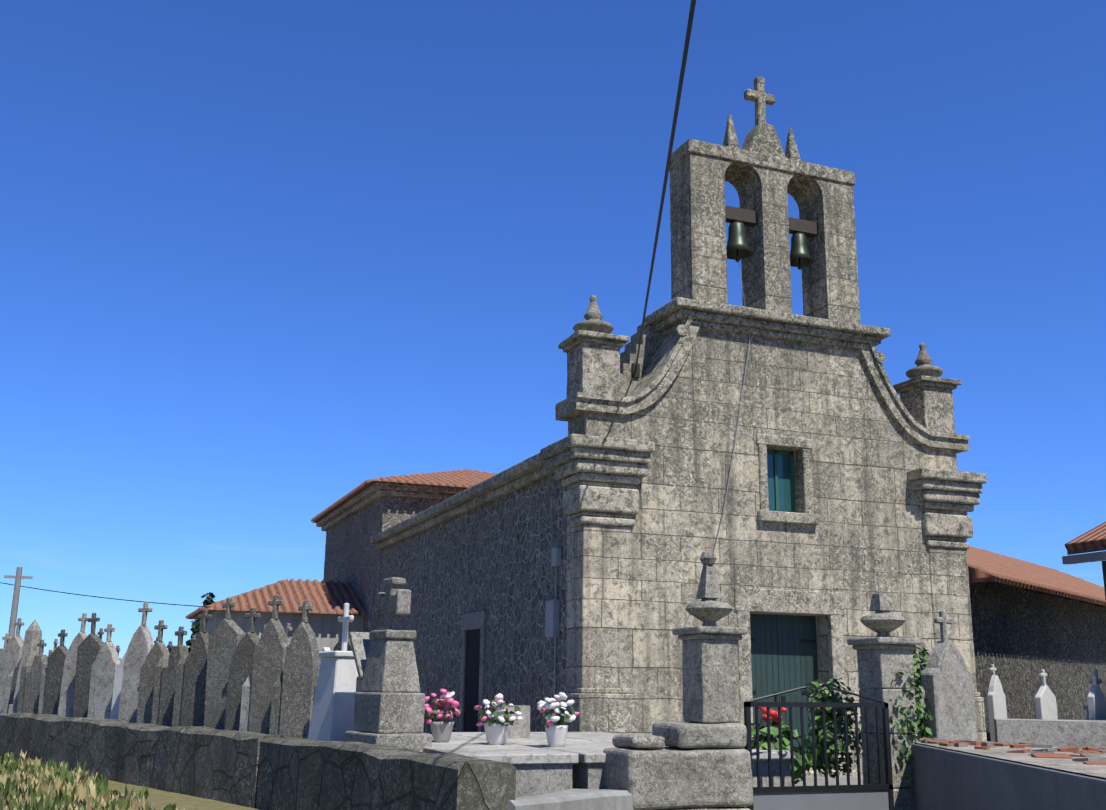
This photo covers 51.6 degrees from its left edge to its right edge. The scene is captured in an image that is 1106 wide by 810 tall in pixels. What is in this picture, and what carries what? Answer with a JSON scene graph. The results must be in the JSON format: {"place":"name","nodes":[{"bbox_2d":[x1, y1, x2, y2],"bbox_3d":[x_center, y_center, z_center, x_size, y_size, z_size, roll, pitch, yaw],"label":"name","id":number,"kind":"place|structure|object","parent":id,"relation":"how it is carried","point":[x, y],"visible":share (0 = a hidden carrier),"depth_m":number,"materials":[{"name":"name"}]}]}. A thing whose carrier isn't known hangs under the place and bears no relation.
{"place":"outdoors","nodes":[
{"label":"outdoors","id":0,"kind":"place"},
{"bbox_2d":[0,765,259,809],"bbox_3d":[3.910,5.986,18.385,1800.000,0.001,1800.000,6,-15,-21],"label":"ground","id":1,"kind":"structure","parent":0,"point":[159,799],"depth_m":13.70,"materials":[{"name":"beige soil"}]},
{"bbox_2d":[0,749,196,809],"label":"rough grass tufts","id":2,"kind":"object","parent":1,"relation":"on","point":[49,786],"visible":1,"depth_m":13.61,"materials":[{"name":"plant"}]},
{"bbox_2d":[911,743,1105,809],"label":"wall","id":3,"kind":"structure","parent":1,"relation":"on","point":[947,779],"depth_m":9.26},
{"bbox_2d":[199,611,363,651],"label":"sacristy walls","id":4,"kind":"structure","parent":0,"point":[327,629],"depth_m":31.34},
{"bbox_2d":[189,579,366,619],"bbox_3d":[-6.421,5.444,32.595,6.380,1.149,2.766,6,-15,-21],"label":"sacristy roof tiles","id":5,"kind":"object","parent":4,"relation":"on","point":[306,595],"visible":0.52,"depth_m":32.06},
{"bbox_2d":[323,496,444,631],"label":"chancel walls","id":6,"kind":"structure","parent":0,"point":[353,554],"depth_m":32.41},
{"bbox_2d":[316,482,465,530],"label":"eaves cornice","id":7,"kind":"structure","parent":6,"relation":"on","point":[375,491],"depth_m":31.58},
{"bbox_2d":[312,480,467,522],"bbox_3d":[-2.654,2.769,36.393,8.300,1.340,9.100,6,-15,-21],"label":"roof edge","id":8,"kind":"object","parent":7,"relation":"on","point":[346,500],"depth_m":31.91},
{"bbox_2d":[311,469,466,521],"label":"chancel roof tiles","id":9,"kind":"object","parent":8,"relation":"on","point":[353,491],"visible":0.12,"depth_m":33.73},
{"bbox_2d":[380,469,495,487],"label":"chancel roof tiles","id":10,"kind":"object","parent":8,"relation":"on","point":[467,478],"visible":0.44,"depth_m":32.59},
{"bbox_2d":[0,0,1105,659],"label":"sky","id":11,"kind":"structure","parent":0,"point":[262,262],"materials":[{"name":"blue"}]},
{"bbox_2d":[791,774,863,785],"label":"step","id":12,"kind":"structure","parent":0,"point":[831,781],"depth_m":17.31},
{"bbox_2d":[4,567,32,641],"bbox_3d":[-14.331,6.439,30.183,0.700,4.300,0.200,6,-15,-21],"label":"utility pole","id":13,"kind":"object","parent":12,"relation":"on","point":[18,577],"visible":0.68,"depth_m":30.45,"materials":[{"name":"concrete"}]},
{"bbox_2d":[0,713,299,807],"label":"cemetery wall","id":14,"kind":"structure","parent":12,"relation":"on","point":[205,762],"depth_m":15.46,"materials":[{"name":"stone"}]},
{"bbox_2d":[183,591,214,652],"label":"tree","id":15,"kind":"object","parent":12,"relation":"on","point":[195,624],"depth_m":56.45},
{"bbox_2d":[308,603,358,740],"bbox_3d":[-2.431,3.390,13.145,0.600,2.200,0.800,9,-16,-31],"label":"grave monument","id":16,"kind":"object","parent":12,"relation":"on","point":[332,717],"visible":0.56,"depth_m":12.95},
{"bbox_2d":[256,737,515,809],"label":"cemetery wall","id":17,"kind":"structure","parent":12,"relation":"on","point":[295,773],"depth_m":10.48,"materials":[{"name":"stone"}]},
{"bbox_2d":[344,577,431,751],"bbox_3d":[-1.709,3.016,11.976,0.630,2.391,0.866,9,-16,-30],"label":"granite monument","id":18,"kind":"object","parent":12,"relation":"on","point":[389,708],"visible":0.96,"depth_m":11.80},
{"bbox_2d":[349,632,370,691],"bbox_3d":[-1.953,2.927,12.447,0.460,0.898,0.422,9,-16,-31],"label":"monument plaque","id":19,"kind":"object","parent":18,"relation":"attached to","point":[360,642],"visible":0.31,"depth_m":12.43,"materials":[{"name":"stone"}]},
{"bbox_2d":[378,474,566,733],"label":"nave walls","id":20,"kind":"structure","parent":12,"relation":"on","point":[493,558],"depth_m":21.64,"materials":[{"name":"stone"}]},
{"bbox_2d":[370,453,554,549],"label":"cornice","id":21,"kind":"structure","parent":20,"relation":"on","point":[528,471],"depth_m":23.08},
{"bbox_2d":[459,610,486,731],"bbox_3d":[-1.543,5.476,22.419,0.160,2.780,1.500,6,-15,-21],"label":"side door frame","id":22,"kind":"object","parent":20,"relation":"attached to","point":[474,620],"visible":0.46,"depth_m":22.50,"materials":[{"name":"stone"}]},
{"bbox_2d":[464,629,479,731],"bbox_3d":[-1.429,5.649,22.424,0.310,2.450,1.000,6,-15,-21],"label":"side door","id":23,"kind":"structure","parent":22,"relation":"attached to","point":[472,676],"depth_m":22.47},
{"bbox_2d":[545,547,561,698],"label":"meter boxes","id":24,"kind":"object","parent":20,"relation":"attached to","point":[552,624],"visible":0.85,"depth_m":18.65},
{"bbox_2d":[620,324,662,396],"bbox_3d":[1.679,-0.305,20.261,2.050,2.460,0.748,6,-15,-21],"label":"belfry stair","id":25,"kind":"object","parent":20,"relation":"on","point":[651,338],"visible":0.12,"depth_m":19.96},
{"bbox_2d":[508,789,633,809],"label":"stone slab","id":26,"kind":"structure","parent":12,"relation":"on","point":[587,799],"depth_m":9.79,"materials":[{"name":"stone"}]},
{"bbox_2d":[563,524,637,733],"bbox_3d":[0.743,3.834,17.866,0.990,3.868,0.678,6,-15,-21],"label":"corner pilaster","id":27,"kind":"object","parent":12,"relation":"on","point":[600,690],"visible":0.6,"depth_m":17.71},
{"bbox_2d":[554,458,647,527],"bbox_3d":[0.773,1.473,18.444,1.272,1.014,0.960,6,-15,-21],"label":"pilaster capital","id":28,"kind":"object","parent":27,"relation":"on","point":[607,491],"visible":1,"depth_m":18.13,"materials":[{"name":"stone"}]},
{"bbox_2d":[540,434,654,470],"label":"cornice","id":29,"kind":"structure","parent":28,"relation":"on","point":[565,450],"depth_m":18.11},
{"bbox_2d":[513,761,790,796],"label":"family vault bodies","id":30,"kind":"object","parent":12,"relation":"on","point":[535,779],"visible":0.12,"depth_m":10.75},
{"bbox_2d":[430,721,453,742],"bbox_3d":[-1.226,3.599,12.596,0.281,0.220,0.281,6,-15,-21],"label":"flower pot","id":31,"kind":"object","parent":30,"relation":"on","point":[441,731],"visible":0.92,"depth_m":12.50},
{"bbox_2d":[425,698,461,721],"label":"flower pot leaves","id":32,"kind":"object","parent":31,"relation":"in","point":[435,711],"visible":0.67,"depth_m":12.59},
{"bbox_2d":[425,689,459,723],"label":"pink flowers","id":33,"kind":"object","parent":32,"relation":"on","point":[445,695],"visible":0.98,"depth_m":12.62,"materials":[{"name":"pink plant"}]},
{"bbox_2d":[483,723,509,744],"bbox_3d":[-0.604,3.524,12.259,0.302,0.220,0.302,6,-15,-21],"label":"flower pot","id":34,"kind":"object","parent":30,"relation":"on","point":[496,734],"visible":0.81,"depth_m":12.16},
{"bbox_2d":[477,698,520,725],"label":"flower pot leaves","id":35,"kind":"object","parent":34,"relation":"in","point":[496,714],"visible":0.73,"depth_m":12.25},
{"bbox_2d":[474,693,522,725],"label":"white flowers","id":36,"kind":"object","parent":35,"relation":"in","point":[498,708],"visible":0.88,"depth_m":12.21,"materials":[{"name":"white plant"}]},
{"bbox_2d":[504,705,529,738],"bbox_3d":[-0.452,3.821,13.800,0.350,0.380,0.120,11,-17,-37],"label":"grave plaque","id":37,"kind":"object","parent":30,"relation":"on","point":[519,729],"visible":0.57,"depth_m":13.77,"materials":[{"name":"stone"}]},
{"bbox_2d":[545,725,568,746],"bbox_3d":[0.036,3.451,11.930,0.259,0.220,0.259,6,-15,-21],"label":"flower pot","id":38,"kind":"object","parent":30,"relation":"on","point":[556,735],"visible":0.9,"depth_m":11.85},
{"bbox_2d":[538,701,574,727],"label":"flower pot leaves","id":39,"kind":"object","parent":38,"relation":"in","point":[564,719],"visible":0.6,"depth_m":11.90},
{"bbox_2d":[537,692,578,725],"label":"white flowers","id":40,"kind":"object","parent":38,"relation":"in","point":[541,704],"visible":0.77,"depth_m":11.94,"materials":[{"name":"white plant"}]},
{"bbox_2d":[423,732,795,764],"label":"family vault lids","id":41,"kind":"object","parent":30,"relation":"on","point":[579,747],"visible":0.38,"depth_m":11.54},
{"bbox_2d":[737,721,816,783],"bbox_3d":[2.249,3.789,12.080,1.186,0.885,0.792,6,-15,-21],"label":"plant","id":42,"kind":"object","parent":30,"relation":"on","point":[798,775],"visible":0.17,"depth_m":12.06,"materials":[{"name":"green plant"}]},
{"bbox_2d":[603,721,752,809],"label":"gate wall blocks","id":43,"kind":"structure","parent":12,"relation":"on","point":[697,766],"depth_m":10.65,"materials":[{"name":"stone"}]},
{"bbox_2d":[682,639,739,722],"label":"gate pillar","id":44,"kind":"structure","parent":43,"relation":"on","point":[710,675],"depth_m":11.12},
{"bbox_2d":[672,626,747,639],"bbox_3d":[1.561,2.279,11.396,0.567,0.130,0.565,6,-15,-21],"label":"pillar cap","id":45,"kind":"object","parent":44,"relation":"on","point":[708,632],"visible":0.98,"depth_m":11.18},
{"bbox_2d":[685,550,732,625],"bbox_3d":[1.565,1.845,11.502,0.480,0.773,0.468,6,-15,-21],"label":"finial","id":46,"kind":"object","parent":45,"relation":"on","point":[708,609],"visible":0.92,"depth_m":11.40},
{"bbox_2d":[566,153,956,773],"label":"church facade","id":47,"kind":"structure","parent":12,"relation":"on","point":[862,542],"depth_m":19.77,"materials":[{"name":"stone"}]},
{"bbox_2d":[0,0,695,606],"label":"overhead cables","id":48,"kind":"object","parent":47,"relation":"attached to","point":[676,110],"visible":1,"depth_m":10.53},
{"bbox_2d":[558,330,629,397],"bbox_3d":[0.670,-0.568,19.053,0.933,1.082,0.931,6,-15,-21],"label":"corner pedestal","id":49,"kind":"object","parent":47,"relation":"on","point":[593,361],"visible":0.79,"depth_m":18.76,"materials":[{"name":"stone"}]},
{"bbox_2d":[573,295,613,333],"bbox_3d":[0.680,-1.476,19.274,0.700,0.800,0.682,6,-15,-21],"label":"corner finial","id":50,"kind":"object","parent":49,"relation":"on","point":[593,316],"visible":0.81,"depth_m":19.08,"materials":[{"name":"stone"}]},
{"bbox_2d":[555,317,699,420],"bbox_3d":[1.293,-0.619,19.254,2.295,1.824,0.968,6,-15,-21],"label":"gable volute","id":51,"kind":"object","parent":47,"relation":"attached to","point":[636,400],"visible":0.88,"depth_m":18.85,"materials":[{"name":"stone"}]},
{"bbox_2d":[683,260,749,626],"bbox_3d":[2.683,0.454,19.314,1.424,6.645,0.324,6,-15,-21],"label":"bell pull wire","id":52,"kind":"object","parent":47,"relation":"attached to","point":[735,441],"visible":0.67,"depth_m":19.25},
{"bbox_2d":[726,221,752,261],"bbox_3d":[3.311,-2.908,20.572,0.540,0.738,0.540,6,-15,-21],"label":"bell","id":53,"kind":"object","parent":47,"relation":"attached to","point":[737,248],"visible":0.94,"depth_m":20.49,"materials":[{"name":"green metal"}]},
{"bbox_2d":[725,205,757,226],"bbox_3d":[3.316,-3.383,20.688,0.800,0.320,0.180,6,-15,-21],"label":"bell yoke","id":54,"kind":"object","parent":47,"relation":"attached to","point":[746,217],"visible":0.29,"depth_m":20.64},
{"bbox_2d":[669,139,854,192],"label":"cornice","id":55,"kind":"structure","parent":47,"relation":"attached to","point":[742,158],"depth_m":20.87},
{"bbox_2d":[723,76,801,160],"bbox_3d":[3.904,-5.340,21.531,1.591,1.791,0.454,6,-15,-21],"label":"belfry cross and pinnacles","id":56,"kind":"object","parent":47,"relation":"on","point":[762,136],"visible":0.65,"depth_m":21.31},
{"bbox_2d":[644,297,890,349],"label":"cornice","id":57,"kind":"structure","parent":47,"relation":"attached to","point":[671,315],"depth_m":19.93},
{"bbox_2d":[756,434,818,524],"bbox_3d":[3.979,1.269,19.512,1.164,1.505,0.166,6,-15,-21],"label":"stone window frame","id":58,"kind":"object","parent":47,"relation":"attached to","point":[807,517],"visible":0.85,"depth_m":19.47,"materials":[{"name":"stone"}]},
{"bbox_2d":[767,449,795,511],"bbox_3d":[3.857,1.340,19.809,0.720,1.140,0.060,6,-15,-21],"label":"window frame","id":59,"kind":"object","parent":58,"relation":"in","point":[776,452],"visible":0.42,"depth_m":19.86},
{"bbox_2d":[767,453,791,511],"bbox_3d":[3.853,1.343,19.818,0.720,1.140,0.020,6,-15,-21],"label":"window glass pane","id":60,"kind":"object","parent":59,"relation":"in","point":[784,481],"depth_m":19.84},
{"bbox_2d":[734,588,849,768],"bbox_3d":[3.916,4.547,18.770,2.125,2.985,0.137,6,-15,-21],"label":"door frame","id":61,"kind":"object","parent":47,"relation":"attached to","point":[747,601],"visible":0.6,"depth_m":18.98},
{"bbox_2d":[750,614,819,765],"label":"church door leaves","id":62,"kind":"object","parent":61,"relation":"in","point":[783,658],"visible":0.43,"depth_m":19.22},
{"bbox_2d":[790,233,812,269],"bbox_3d":[4.528,-2.804,21.045,0.497,0.687,0.497,6,-15,-21],"label":"bell","id":63,"kind":"object","parent":47,"relation":"attached to","point":[800,257],"visible":0.9,"depth_m":20.97,"materials":[{"name":"green metal"}]},
{"bbox_2d":[788,217,818,237],"bbox_3d":[4.534,-3.254,21.155,0.800,0.320,0.180,6,-15,-21],"label":"bell yoke","id":64,"kind":"object","parent":47,"relation":"attached to","point":[807,228],"visible":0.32,"depth_m":21.11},
{"bbox_2d":[858,343,969,453],"bbox_3d":[6.448,-0.070,21.230,2.294,1.824,0.968,6,-15,-21],"label":"gable volute","id":65,"kind":"object","parent":47,"relation":"attached to","point":[906,422],"visible":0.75,"depth_m":20.67,"materials":[{"name":"stone"}]},
{"bbox_2d":[893,375,960,433],"bbox_3d":[7.025,0.109,21.489,0.928,1.081,0.929,6,-15,-21],"label":"corner pedestal","id":66,"kind":"object","parent":65,"relation":"on","point":[927,402],"visible":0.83,"depth_m":21.20,"materials":[{"name":"stone"}]},
{"bbox_2d":[906,343,942,378],"bbox_3d":[7.036,-0.801,21.712,0.700,0.800,0.682,6,-15,-21],"label":"corner finial","id":67,"kind":"object","parent":66,"relation":"on","point":[923,363],"visible":0.88,"depth_m":21.55,"materials":[{"name":"stone"}]},
{"bbox_2d":[857,649,917,809],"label":"gate pillar","id":68,"kind":"structure","parent":12,"relation":"on","point":[878,669],"depth_m":11.83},
{"bbox_2d":[744,683,893,809],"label":"iron gate bars","id":69,"kind":"object","parent":68,"relation":"attached to","point":[883,705],"visible":1,"depth_m":11.32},
{"bbox_2d":[753,789,888,809],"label":"gate bottom panel","id":70,"kind":"structure","parent":69,"relation":"attached to","point":[850,800],"depth_m":11.19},
{"bbox_2d":[804,670,925,788],"bbox_3d":[3.245,3.353,12.130,0.654,1.291,1.327,13,-18,-40],"label":"shrub","id":71,"kind":"object","parent":68,"relation":"attached to","point":[833,696],"visible":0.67,"depth_m":12.21,"materials":[{"name":"green plant"}]},
{"bbox_2d":[847,637,921,649],"bbox_3d":[3.509,2.535,12.130,0.566,0.127,0.566,6,-15,-21],"label":"pillar cap","id":72,"kind":"object","parent":68,"relation":"on","point":[868,643],"visible":0.9,"depth_m":11.93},
{"bbox_2d":[860,593,905,636],"bbox_3d":[3.514,2.251,12.202,0.480,0.464,0.468,6,-15,-21],"label":"stone urn","id":73,"kind":"object","parent":72,"relation":"on","point":[882,621],"visible":0.96,"depth_m":12.10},
{"bbox_2d":[854,646,932,754],"bbox_3d":[4.004,3.475,13.019,1.098,1.630,1.091,6,-15,-21],"label":"climbing plant","id":74,"kind":"object","parent":12,"relation":"on","point":[921,665],"visible":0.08,"depth_m":12.99,"materials":[{"name":"green plant"}]},
{"bbox_2d":[913,610,976,740],"bbox_3d":[4.419,3.458,12.829,0.879,2.287,0.407,9,-16,-31],"label":"ogee headstone by gate","id":75,"kind":"object","parent":12,"relation":"on","point":[947,685],"visible":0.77,"depth_m":12.80,"materials":[{"name":"stone"}]},
{"bbox_2d":[928,547,986,740],"bbox_3d":[6.951,4.492,20.246,0.992,3.871,0.682,6,-15,-21],"label":"corner pilaster","id":76,"kind":"object","parent":12,"relation":"on","point":[950,589],"visible":0.17,"depth_m":20.23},
{"bbox_2d":[915,489,979,548],"bbox_3d":[6.978,2.132,20.823,1.268,1.012,0.957,6,-15,-21],"label":"pilaster capital","id":77,"kind":"object","parent":76,"relation":"on","point":[946,521],"visible":0.69,"depth_m":20.46,"materials":[{"name":"stone"}]},
{"bbox_2d":[907,468,986,493],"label":"cornice","id":78,"kind":"structure","parent":77,"relation":"on","point":[944,480],"depth_m":20.42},
{"bbox_2d":[987,675,1006,741],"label":"tombstone","id":79,"kind":"object","parent":12,"relation":"on","point":[996,702],"visible":0.56,"depth_m":21.59,"materials":[{"name":"white stone"}]},
{"bbox_2d":[1035,669,1057,719],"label":"tombstone","id":80,"kind":"object","parent":12,"relation":"on","point":[1045,703],"visible":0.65,"depth_m":21.24,"materials":[{"name":"white stone"}]},
{"bbox_2d":[1088,668,1105,719],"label":"tombstone","id":81,"kind":"object","parent":12,"relation":"on","point":[1096,704],"visible":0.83,"depth_m":20.88,"materials":[{"name":"white stone"}]},
{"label":"row of grave beds","id":82,"kind":"object","parent":12,"relation":"on","visible":0},
{"bbox_2d":[0,618,23,713],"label":"tombstone","id":83,"kind":"object","parent":82,"relation":"on","point":[13,651],"visible":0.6,"depth_m":23.07,"materials":[{"name":"stone"}]},
{"bbox_2d":[8,620,41,712],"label":"tombstone","id":84,"kind":"object","parent":82,"relation":"on","point":[32,639],"visible":0.35,"depth_m":21.93,"materials":[{"name":"stone"}]},
{"bbox_2d":[17,658,31,712],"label":"tombstone wings","id":85,"kind":"object","parent":84,"relation":"attached to","point":[26,666],"visible":0.33,"depth_m":21.39},
{"bbox_2d":[23,639,47,713],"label":"tombstone","id":86,"kind":"object","parent":82,"relation":"on","point":[32,687],"visible":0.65,"depth_m":21.22,"materials":[{"name":"stone"}]},
{"bbox_2d":[38,666,46,713],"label":"tombstone wings","id":87,"kind":"object","parent":86,"relation":"attached to","point":[42,693],"visible":0.13,"depth_m":20.84},
{"bbox_2d":[43,629,67,714],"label":"tombstone","id":88,"kind":"object","parent":82,"relation":"on","point":[55,664],"visible":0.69,"depth_m":20.71,"materials":[{"name":"stone"}]},
{"bbox_2d":[58,613,89,716],"bbox_3d":[-8.393,4.757,20.125,0.713,2.171,0.343,-6,-15,24],"label":"tombstone","id":89,"kind":"object","parent":82,"relation":"on","point":[66,705],"visible":0.5,"depth_m":20.13,"materials":[{"name":"stone"}]},
{"bbox_2d":[73,613,103,717],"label":"tombstone","id":90,"kind":"object","parent":82,"relation":"on","point":[90,646],"visible":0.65,"depth_m":19.64,"materials":[{"name":"stone"}]},
{"bbox_2d":[87,624,119,718],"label":"tombstone","id":91,"kind":"object","parent":82,"relation":"on","point":[105,666],"visible":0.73,"depth_m":18.92,"materials":[{"name":"stone"}]},
{"bbox_2d":[110,651,126,718],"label":"tombstone","id":92,"kind":"object","parent":82,"relation":"on","point":[118,677],"visible":0.21,"depth_m":18.45,"materials":[{"name":"white stone"}]},
{"bbox_2d":[118,602,153,722],"bbox_3d":[-6.513,4.214,17.926,0.675,2.228,0.359,-6,-15,25],"label":"tombstone","id":93,"kind":"object","parent":82,"relation":"on","point":[141,644],"visible":0.58,"depth_m":17.92,"materials":[{"name":"stone"}]},
{"bbox_2d":[136,620,169,723],"bbox_3d":[-5.967,4.218,17.256,0.750,1.916,0.340,-6,-15,26],"label":"tombstone","id":94,"kind":"object","parent":82,"relation":"on","point":[158,651],"visible":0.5,"depth_m":17.27,"materials":[{"name":"stone"}]},
{"bbox_2d":[151,656,167,724],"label":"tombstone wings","id":95,"kind":"object","parent":94,"relation":"attached to","point":[162,662],"visible":0.3,"depth_m":16.89},
{"bbox_2d":[158,626,188,726],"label":"tombstone","id":96,"kind":"object","parent":82,"relation":"on","point":[168,680],"visible":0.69,"depth_m":16.77,"materials":[{"name":"stone"}]},
{"bbox_2d":[172,653,187,726],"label":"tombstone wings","id":97,"kind":"object","parent":96,"relation":"attached to","point":[178,693],"visible":0.28,"depth_m":16.31},
{"bbox_2d":[180,610,211,725],"bbox_3d":[-5.024,3.931,16.253,0.355,2.018,0.634,26,-29,-60],"label":"tombstone","id":98,"kind":"object","parent":82,"relation":"on","point":[193,699],"visible":0.6,"depth_m":16.18,"materials":[{"name":"stone"}]},
{"bbox_2d":[204,598,245,729],"bbox_3d":[-4.491,3.751,15.772,0.737,2.163,0.367,-7,-16,28],"label":"tombstone","id":99,"kind":"object","parent":82,"relation":"on","point":[227,634],"visible":0.6,"depth_m":15.75,"materials":[{"name":"stone"}]},
{"bbox_2d":[224,607,260,730],"bbox_3d":[-4.024,3.682,15.114,0.724,1.982,0.374,-6,-15,25],"label":"tombstone","id":100,"kind":"object","parent":82,"relation":"on","point":[241,668],"visible":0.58,"depth_m":15.09,"materials":[{"name":"stone"}]},
{"bbox_2d":[248,595,288,734],"bbox_3d":[-3.599,3.492,14.614,0.361,2.116,0.661,26,-29,-60],"label":"tombstone","id":101,"kind":"object","parent":82,"relation":"on","point":[270,649],"visible":0.56,"depth_m":14.58,"materials":[{"name":"stone"}]},
{"bbox_2d":[239,674,251,730],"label":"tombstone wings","id":102,"kind":"object","parent":101,"relation":"attached to","point":[245,705],"visible":0.26,"depth_m":14.64},
{"bbox_2d":[279,600,319,738],"bbox_3d":[-3.117,3.439,14.155,0.358,2.025,0.640,27,-29,-61],"label":"tombstone","id":103,"kind":"object","parent":82,"relation":"on","point":[301,668],"visible":0.6,"depth_m":14.12,"materials":[{"name":"stone"}]},
{"bbox_2d":[269,673,316,734],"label":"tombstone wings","id":104,"kind":"object","parent":103,"relation":"attached to","point":[275,707],"visible":0.28,"depth_m":14.20},
{"bbox_2d":[915,742,1105,777],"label":"coping","id":105,"kind":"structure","parent":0,"point":[1071,765],"depth_m":9.19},
{"bbox_2d":[918,738,1105,764],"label":"roof tiles","id":106,"kind":"object","parent":105,"relation":"on","point":[1083,752],"depth_m":10.34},
{"bbox_2d":[969,582,1105,740],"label":"neighbour house walls","id":107,"kind":"structure","parent":0,"point":[1022,638],"depth_m":26.93,"materials":[{"name":"stone"}]},
{"bbox_2d":[968,566,1105,607],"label":"roof eave","id":108,"kind":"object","parent":107,"relation":"on","point":[975,575],"depth_m":24.85,"materials":[{"name":"tile"}]},
{"bbox_2d":[966,546,1105,601],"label":"neighbour roof tiles","id":109,"kind":"object","parent":108,"relation":"on","point":[1005,567],"visible":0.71,"depth_m":28.50,"materials":[{"name":"tile"}]},
{"bbox_2d":[994,718,1105,748],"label":"wall","id":110,"kind":"structure","parent":0,"point":[1075,733],"depth_m":19.70,"materials":[{"name":"stone"}]},
{"bbox_2d":[1064,521,1105,554],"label":"house roof","id":111,"kind":"structure","parent":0,"point":[1095,538],"depth_m":22.04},
{"bbox_2d":[1062,551,1105,564],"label":"house gutter","id":112,"kind":"object","parent":111,"relation":"attached to","point":[1085,557],"visible":1,"depth_m":21.79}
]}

